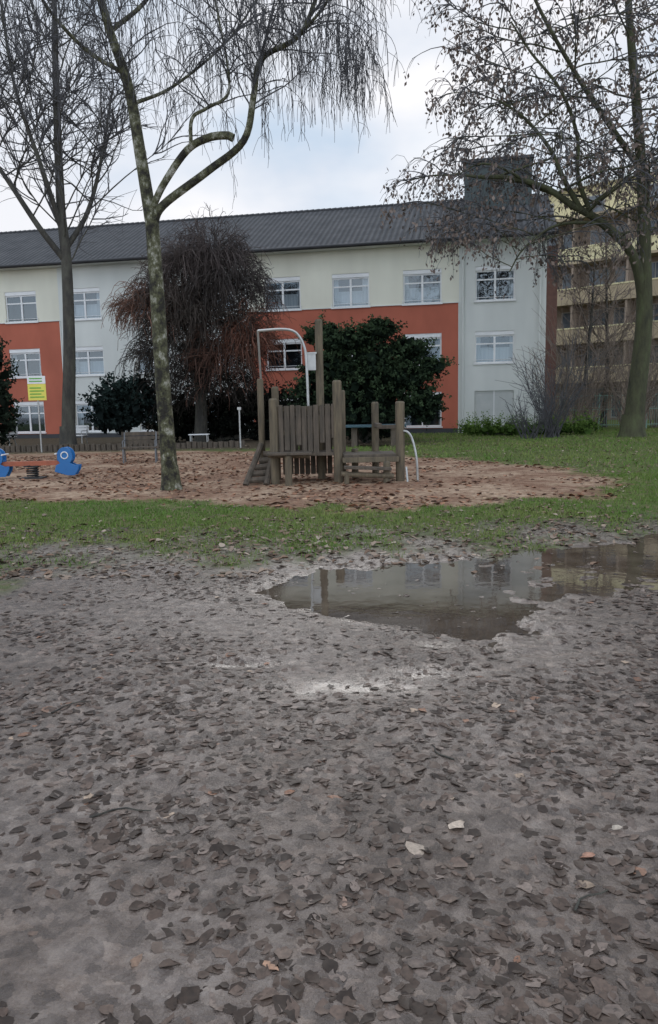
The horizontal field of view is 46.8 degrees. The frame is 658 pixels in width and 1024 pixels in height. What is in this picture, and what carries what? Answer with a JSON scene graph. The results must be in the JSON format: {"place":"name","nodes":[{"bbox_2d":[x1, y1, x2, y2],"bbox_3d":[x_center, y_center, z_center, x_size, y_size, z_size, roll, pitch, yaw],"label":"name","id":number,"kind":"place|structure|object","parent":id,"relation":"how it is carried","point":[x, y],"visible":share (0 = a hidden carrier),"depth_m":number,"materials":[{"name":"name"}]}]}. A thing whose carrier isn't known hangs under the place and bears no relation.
{"place":"outdoors","nodes":[
{"label":"outdoors","id":0,"kind":"place"},
{"bbox_2d":[0,420,657,1023],"bbox_3d":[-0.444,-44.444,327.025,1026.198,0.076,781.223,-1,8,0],"label":"ground","id":1,"kind":"structure","parent":0,"point":[64,960],"depth_m":3.29,"materials":[{"name":"beige soil"}]},
{"bbox_2d":[0,427,17,445],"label":"park bench","id":2,"kind":"object","parent":1,"relation":"on","point":[12,433],"visible":0.48,"depth_m":32.99,"materials":[{"name":"white paint"}]},
{"bbox_2d":[0,336,27,445],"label":"evergreen tree","id":3,"kind":"object","parent":1,"relation":"on","point":[8,421],"visible":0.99,"depth_m":31.17,"materials":[{"name":"green plant"}]},
{"bbox_2d":[27,376,46,451],"bbox_3d":[-10.679,-3.546,27.968,0.640,2.880,0.100,-2,8,-6],"label":"playground sign","id":4,"kind":"object","parent":1,"relation":"on","point":[36,385],"visible":0.94,"depth_m":27.80,"materials":[{"name":"metal"}]},
{"bbox_2d":[0,447,81,478],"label":"blue seesaw","id":5,"kind":"object","parent":1,"relation":"on","point":[64,463],"visible":1,"depth_m":16.92,"materials":[{"name":"plastic"}]},
{"bbox_2d":[76,425,88,443],"bbox_3d":[-10.964,-3.309,32.872,1.000,0.874,0.612,0,8,10],"label":"park bench","id":6,"kind":"object","parent":1,"relation":"on","point":[84,428],"visible":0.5,"depth_m":33.02,"materials":[{"name":"white paint"}]},
{"bbox_2d":[0,0,215,444],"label":"bare tree","id":7,"kind":"object","parent":1,"relation":"on","point":[67,427],"visible":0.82,"depth_m":28.11,"materials":[{"name":"brown plant"}]},
{"bbox_2d":[77,362,157,440],"bbox_3d":[-8.711,-4.547,32.036,3.834,3.492,2.585,-1,8,0],"label":"evergreen bush","id":8,"kind":"object","parent":1,"relation":"on","point":[117,409],"visible":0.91,"depth_m":31.62,"materials":[{"name":"green plant"}]},
{"bbox_2d":[0,440,244,452],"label":"palisade edging","id":9,"kind":"object","parent":1,"relation":"on","point":[107,446],"visible":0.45,"depth_m":28.44,"materials":[{"name":"brown wood"}]},
{"bbox_2d":[120,431,158,462],"bbox_3d":[-5.346,-1.826,21.484,1.050,0.874,0.612,-2,8,-8],"label":"park bench","id":10,"kind":"object","parent":1,"relation":"on","point":[133,437],"visible":0.93,"depth_m":21.66,"materials":[{"name":"wood"}]},
{"bbox_2d":[188,434,209,441],"bbox_3d":[-5.263,-2.942,30.856,0.800,0.455,0.460,-1,8,0],"label":"park bench","id":11,"kind":"object","parent":1,"relation":"on","point":[199,434],"visible":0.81,"depth_m":30.65,"materials":[{"name":"white paint"}]},
{"bbox_2d":[101,202,298,441],"bbox_3d":[-5.411,-7.868,31.979,8.310,10.138,5.769,-1,8,0],"label":"weeping beech tree","id":12,"kind":"object","parent":1,"relation":"on","point":[193,308],"visible":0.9,"depth_m":30.95,"materials":[{"name":"brown plant"}]},
{"bbox_2d":[0,0,421,490],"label":"weeping birch tree","id":13,"kind":"object","parent":1,"relation":"on","point":[153,210],"visible":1,"depth_m":13.04,"materials":[{"name":"brown plant"}]},
{"bbox_2d":[237,407,240,447],"bbox_3d":[-3.264,-3.037,27.839,0.140,1.600,0.080,-1,8,0],"label":"marker post","id":14,"kind":"object","parent":1,"relation":"on","point":[238,408],"visible":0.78,"depth_m":27.81,"materials":[{"name":"metal"}]},
{"bbox_2d":[7,271,513,430],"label":"windows","id":15,"kind":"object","parent":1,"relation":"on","point":[431,293],"visible":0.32,"depth_m":39.55,"materials":[{"name":"grey glass"}]},
{"bbox_2d":[0,238,546,434],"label":"walls","id":16,"kind":"structure","parent":1,"relation":"on","point":[384,268],"depth_m":38.23,"materials":[{"name":"beige paint"}]},
{"bbox_2d":[5,264,515,433],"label":"window frames","id":17,"kind":"structure","parent":16,"relation":"attached to","point":[492,403],"depth_m":38.27,"materials":[{"name":"white plastic"}]},
{"bbox_2d":[0,242,541,438],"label":"trim and drainpipes","id":18,"kind":"structure","parent":16,"relation":"attached to","point":[436,430],"depth_m":38.07,"materials":[{"name":"grey metal"}]},
{"bbox_2d":[0,193,558,270],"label":"roof","id":19,"kind":"structure","parent":16,"relation":"on","point":[342,225],"depth_m":41.29,"materials":[{"name":"tile"}]},
{"bbox_2d":[0,154,554,267],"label":"gutter and rooftop housing","id":20,"kind":"object","parent":19,"relation":"on","point":[484,172],"visible":0.4,"depth_m":40.03,"materials":[{"name":"grey metal"}]},
{"bbox_2d":[140,380,409,441],"bbox_3d":[-2.522,-4.584,34.170,12.439,3.184,2.565,-1,8,0],"label":"dark hedge","id":21,"kind":"object","parent":1,"relation":"on","point":[224,427],"visible":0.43,"depth_m":33.86,"materials":[{"name":"green plant"}]},
{"bbox_2d":[0,451,634,511],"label":"sandpit leaves","id":22,"kind":"object","parent":1,"relation":"on","point":[355,506],"visible":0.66,"depth_m":14.56,"materials":[{"name":"brown plant"}]},
{"bbox_2d":[0,517,657,1023],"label":"fallen leaves","id":23,"kind":"object","parent":1,"relation":"on","point":[514,1009],"visible":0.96,"depth_m":2.76,"materials":[{"name":"brown plant"}]},
{"bbox_2d":[0,471,657,575],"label":"grass","id":24,"kind":"structure","parent":1,"relation":"on","point":[305,512],"depth_m":9.96,"materials":[{"name":"green plant"}]},
{"bbox_2d":[0,435,657,579],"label":"lawn leaves","id":25,"kind":"object","parent":1,"relation":"on","point":[66,577],"visible":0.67,"depth_m":8.28,"materials":[{"name":"brown plant"}]},
{"bbox_2d":[51,700,608,910],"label":"fallen sticks","id":26,"kind":"object","parent":1,"relation":"on","point":[575,908],"visible":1,"depth_m":2.81,"materials":[{"name":"brown wood"}]},
{"bbox_2d":[243,319,418,485],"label":"wooden play tower","id":27,"kind":"structure","parent":1,"relation":"on","point":[296,432],"depth_m":14.62,"materials":[{"name":"brown wood"}]},
{"bbox_2d":[282,310,458,442],"bbox_3d":[1.604,-5.253,29.505,6.944,5.248,3.239,-1,8,0],"label":"yew tree","id":28,"kind":"object","parent":1,"relation":"on","point":[366,365],"visible":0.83,"depth_m":28.93,"materials":[{"name":"green plant"}]},
{"bbox_2d":[346,424,405,446],"bbox_3d":[1.641,-2.812,27.481,2.300,0.950,1.500,0,8,6],"label":"table tennis","id":29,"kind":"object","parent":1,"relation":"on","point":[354,435],"visible":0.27,"depth_m":27.04,"materials":[{"name":"teal concrete"}]},
{"bbox_2d":[255,533,657,653],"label":"puddle water","id":30,"kind":"structure","parent":1,"relation":"on","point":[445,587],"depth_m":6.29,"materials":[{"name":"grey liquid"}]},
{"bbox_2d":[380,0,657,437],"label":"alder tree","id":31,"kind":"object","parent":1,"relation":"on","point":[632,423],"visible":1,"depth_m":27.55,"materials":[{"name":"brown plant"}]},
{"bbox_2d":[500,386,555,438],"bbox_3d":[8.153,-4.027,30.832,2.098,2.180,2.112,4,10,34],"label":"bare shrub","id":32,"kind":"object","parent":1,"relation":"on","point":[526,422],"visible":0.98,"depth_m":30.70,"materials":[{"name":"brown plant"}]},
{"bbox_2d":[453,406,604,435],"bbox_3d":[8.829,-4.008,33.927,6.817,1.335,2.347,0,8,10],"label":"hedge","id":33,"kind":"object","parent":1,"relation":"on","point":[489,427],"visible":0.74,"depth_m":33.77,"materials":[{"name":"green plant"}]},
{"bbox_2d":[544,246,557,420],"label":"end brick pier","id":34,"kind":"structure","parent":1,"relation":"on","point":[551,296],"depth_m":37.65,"materials":[{"name":"brick"}]},
{"bbox_2d":[496,321,616,437],"bbox_3d":[9.239,-5.340,30.881,4.488,4.719,4.237,-1,8,0],"label":"bare shrub","id":35,"kind":"object","parent":1,"relation":"on","point":[550,430],"visible":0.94,"depth_m":31.16,"materials":[{"name":"brown plant"}]},
{"bbox_2d":[509,310,622,432],"bbox_3d":[11.283,-6.529,35.425,5.431,5.726,4.064,-4,9,-21],"label":"bare shrub","id":36,"kind":"object","parent":1,"relation":"on","point":[583,403],"visible":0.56,"depth_m":35.03,"materials":[{"name":"brown plant"}]},
{"bbox_2d":[525,290,656,428],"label":"bare shrub","id":37,"kind":"object","parent":1,"relation":"on","point":[589,408],"visible":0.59,"depth_m":36.22,"materials":[{"name":"brown plant"}]},
{"bbox_2d":[558,218,636,420],"bbox_3d":[13.827,-9.606,39.244,4.084,10.732,4.217,4,10,33],"label":"bare tree","id":38,"kind":"object","parent":1,"relation":"on","point":[592,313],"visible":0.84,"depth_m":38.87,"materials":[{"name":"brown plant"}]},
{"bbox_2d":[539,170,657,419],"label":"apartment block","id":39,"kind":"structure","parent":1,"relation":"on","point":[555,203],"depth_m":55.41,"materials":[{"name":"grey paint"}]},
{"bbox_2d":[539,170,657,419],"bbox_3d":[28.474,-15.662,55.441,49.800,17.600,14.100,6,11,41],"label":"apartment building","id":40,"kind":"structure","parent":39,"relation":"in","point":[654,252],"depth_m":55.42,"materials":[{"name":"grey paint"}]},
{"bbox_2d":[555,263,655,423],"bbox_3d":[14.199,-8.560,39.741,5.257,8.420,5.530,-3,8,-11],"label":"bare shrub","id":41,"kind":"object","parent":1,"relation":"on","point":[574,411],"visible":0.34,"depth_m":39.90,"materials":[{"name":"brown plant"}]},
{"bbox_2d":[557,394,657,427],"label":"fence","id":42,"kind":"object","parent":1,"relation":"on","point":[618,424],"visible":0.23,"depth_m":38.98,"materials":[{"name":"grey metal"}]},
{"bbox_2d":[564,180,657,426],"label":"bare tree","id":43,"kind":"object","parent":1,"relation":"on","point":[603,423],"visible":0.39,"depth_m":40.56,"materials":[{"name":"brown plant"}]},
{"bbox_2d":[576,317,657,423],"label":"bare shrub","id":44,"kind":"object","parent":1,"relation":"on","point":[619,393],"visible":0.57,"depth_m":35.29,"materials":[{"name":"brown plant"}]},
{"bbox_2d":[581,290,657,429],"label":"bare shrub","id":45,"kind":"object","parent":1,"relation":"on","point":[651,394],"visible":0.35,"depth_m":37.34,"materials":[{"name":"brown plant"}]},
{"bbox_2d":[614,288,657,426],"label":"bare shrub","id":46,"kind":"object","parent":1,"relation":"on","point":[655,420],"visible":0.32,"depth_m":39.43,"materials":[{"name":"brown plant"}]},
{"bbox_2d":[0,0,657,231],"label":"sky","id":47,"kind":"structure","parent":0,"point":[330,174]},
{"bbox_2d":[332,427,657,479],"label":"grass","id":48,"kind":"structure","parent":0,"point":[537,439],"depth_m":24.50,"materials":[{"name":"green plant"}]}
]}

